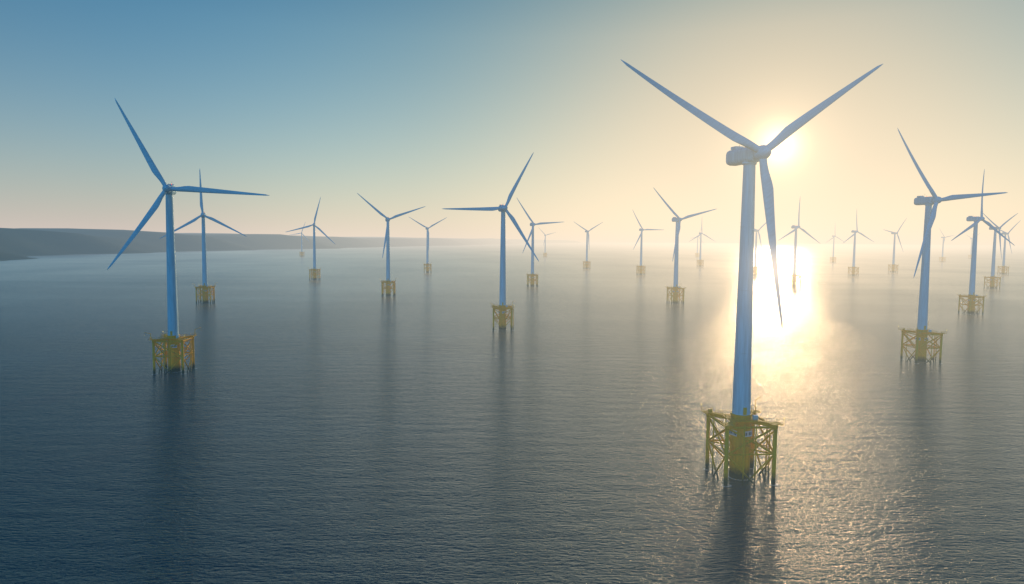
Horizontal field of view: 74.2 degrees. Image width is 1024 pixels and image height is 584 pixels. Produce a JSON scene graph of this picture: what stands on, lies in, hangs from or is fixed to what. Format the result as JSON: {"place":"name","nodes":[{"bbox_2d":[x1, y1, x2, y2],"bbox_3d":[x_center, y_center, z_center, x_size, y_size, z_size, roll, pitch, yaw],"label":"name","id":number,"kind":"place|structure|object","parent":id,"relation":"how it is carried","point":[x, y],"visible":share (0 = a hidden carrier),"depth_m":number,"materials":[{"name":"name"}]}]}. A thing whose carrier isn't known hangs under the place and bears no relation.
{"place":"outdoors","nodes":[
{"label":"outdoors","id":0,"kind":"place"},
{"bbox_2d":[0,228,581,260],"bbox_3d":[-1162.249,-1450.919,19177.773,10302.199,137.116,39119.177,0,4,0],"label":"headland terrain","id":1,"kind":"structure","parent":0,"point":[19,243],"depth_m":4128.66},
{"bbox_2d":[0,242,1023,583],"bbox_3d":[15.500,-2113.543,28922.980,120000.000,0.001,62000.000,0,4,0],"label":"sea","id":2,"kind":"structure","parent":0,"point":[340,420],"depth_m":278.65,"materials":[{"name":"teal liquid"}]},
{"bbox_2d":[107,99,269,373],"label":"wind turbine","id":3,"kind":"object","parent":2,"relation":"in","point":[172,345],"visible":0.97,"depth_m":368.18,"materials":[{"name":"white paint"}]},
{"bbox_2d":[159,170,246,303],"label":"wind turbine","id":4,"kind":"object","parent":2,"relation":"in","point":[204,294],"visible":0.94,"depth_m":766.72,"materials":[{"name":"white paint"}]},
{"bbox_2d":[291,224,307,256],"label":"wind turbine","id":5,"kind":"object","parent":2,"relation":"in","point":[301,252],"visible":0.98,"depth_m":2889.41,"materials":[{"name":"white paint"}]},
{"bbox_2d":[287,197,334,279],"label":"wind turbine","id":6,"kind":"object","parent":2,"relation":"in","point":[314,272],"visible":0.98,"depth_m":1228.35,"materials":[{"name":"white paint"}]},
{"bbox_2d":[357,193,425,295],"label":"wind turbine","id":7,"kind":"object","parent":2,"relation":"in","point":[388,282],"visible":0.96,"depth_m":887.27,"materials":[{"name":"white paint"}]},
{"bbox_2d":[411,217,446,272],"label":"wind turbine","id":8,"kind":"object","parent":2,"relation":"in","point":[427,268],"visible":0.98,"depth_m":1538.78,"materials":[{"name":"white paint"}]},
{"bbox_2d":[443,152,538,330],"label":"wind turbine","id":9,"kind":"object","parent":2,"relation":"in","point":[502,307],"visible":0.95,"depth_m":555.22,"materials":[{"name":"white paint"}]},
{"bbox_2d":[518,200,559,286],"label":"wind turbine","id":10,"kind":"object","parent":2,"relation":"in","point":[532,274],"visible":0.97,"depth_m":1094.17,"materials":[{"name":"white paint"}]},
{"bbox_2d":[538,227,555,256],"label":"wind turbine","id":11,"kind":"object","parent":2,"relation":"in","point":[545,254],"visible":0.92,"depth_m":3090.19,"materials":[{"name":"white paint"}]},
{"bbox_2d":[573,221,602,268],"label":"wind turbine","id":12,"kind":"object","parent":2,"relation":"in","point":[587,263],"visible":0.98,"depth_m":1819.20,"materials":[{"name":"white paint"}]},
{"bbox_2d":[632,209,659,274],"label":"wind turbine","id":13,"kind":"object","parent":2,"relation":"in","point":[640,268],"visible":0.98,"depth_m":1508.89,"materials":[{"name":"white paint"}]},
{"bbox_2d":[653,187,715,303],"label":"wind turbine","id":14,"kind":"object","parent":2,"relation":"in","point":[675,287],"visible":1,"depth_m":806.20,"materials":[{"name":"white paint"}]},
{"bbox_2d":[694,229,704,256],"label":"wind turbine","id":15,"kind":"object","parent":2,"relation":"in","point":[697,253],"visible":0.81,"depth_m":3290.18,"materials":[{"name":"white paint"}]},
{"bbox_2d":[689,224,715,265],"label":"wind turbine","id":16,"kind":"object","parent":2,"relation":"in","point":[699,260],"visible":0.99,"depth_m":2051.61,"materials":[{"name":"white paint"}]},
{"bbox_2d":[621,60,882,486],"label":"wind turbine","id":17,"kind":"object","parent":2,"relation":"in","point":[740,428],"visible":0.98,"depth_m":206.18,"materials":[{"name":"white paint"}]},
{"bbox_2d":[740,222,765,275],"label":"wind turbine","id":18,"kind":"object","parent":2,"relation":"in","point":[755,270],"visible":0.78,"depth_m":1509.15,"materials":[{"name":"white paint"}]},
{"bbox_2d":[778,202,817,286],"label":"wind turbine","id":19,"kind":"object","parent":2,"relation":"in","point":[794,274],"visible":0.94,"depth_m":1141.34,"materials":[{"name":"white paint"}]},
{"bbox_2d":[827,235,843,261],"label":"wind turbine","id":20,"kind":"object","parent":2,"relation":"in","point":[833,258],"visible":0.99,"depth_m":2583.40,"materials":[{"name":"white paint"}]},
{"bbox_2d":[842,213,873,275],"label":"wind turbine","id":21,"kind":"object","parent":2,"relation":"in","point":[853,268],"visible":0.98,"depth_m":1538.13,"materials":[{"name":"white paint"}]},
{"bbox_2d":[883,218,906,271],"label":"wind turbine","id":22,"kind":"object","parent":2,"relation":"in","point":[893,266],"visible":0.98,"depth_m":1739.61,"materials":[{"name":"white paint"}]},
{"bbox_2d":[939,228,953,261],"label":"wind turbine","id":23,"kind":"object","parent":2,"relation":"in","point":[942,257],"visible":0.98,"depth_m":2762.55,"materials":[{"name":"white paint"}]},
{"bbox_2d":[898,129,1007,363],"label":"wind turbine","id":24,"kind":"object","parent":2,"relation":"in","point":[921,331],"visible":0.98,"depth_m":417.75,"materials":[{"name":"white paint"}]},
{"bbox_2d":[967,233,979,258],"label":"wind turbine","id":25,"kind":"object","parent":2,"relation":"in","point":[971,248],"visible":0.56,"depth_m":3389.58,"materials":[{"name":"white paint"}]},
{"bbox_2d":[951,169,1014,314],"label":"wind turbine","id":26,"kind":"object","parent":2,"relation":"in","point":[971,300],"visible":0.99,"depth_m":711.88,"materials":[{"name":"white paint"}]},
{"bbox_2d":[983,213,1017,288],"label":"wind turbine","id":27,"kind":"object","parent":2,"relation":"in","point":[992,279],"visible":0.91,"depth_m":1126.28,"materials":[{"name":"white paint"}]},
{"bbox_2d":[997,220,1020,273],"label":"wind turbine","id":28,"kind":"object","parent":2,"relation":"in","point":[1003,266],"visible":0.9,"depth_m":1666.74,"materials":[{"name":"white paint"}]},
{"bbox_2d":[0,0,1023,244],"label":"sky","id":29,"kind":"structure","parent":0,"point":[402,106],"materials":[{"name":"blue"}]}
]}

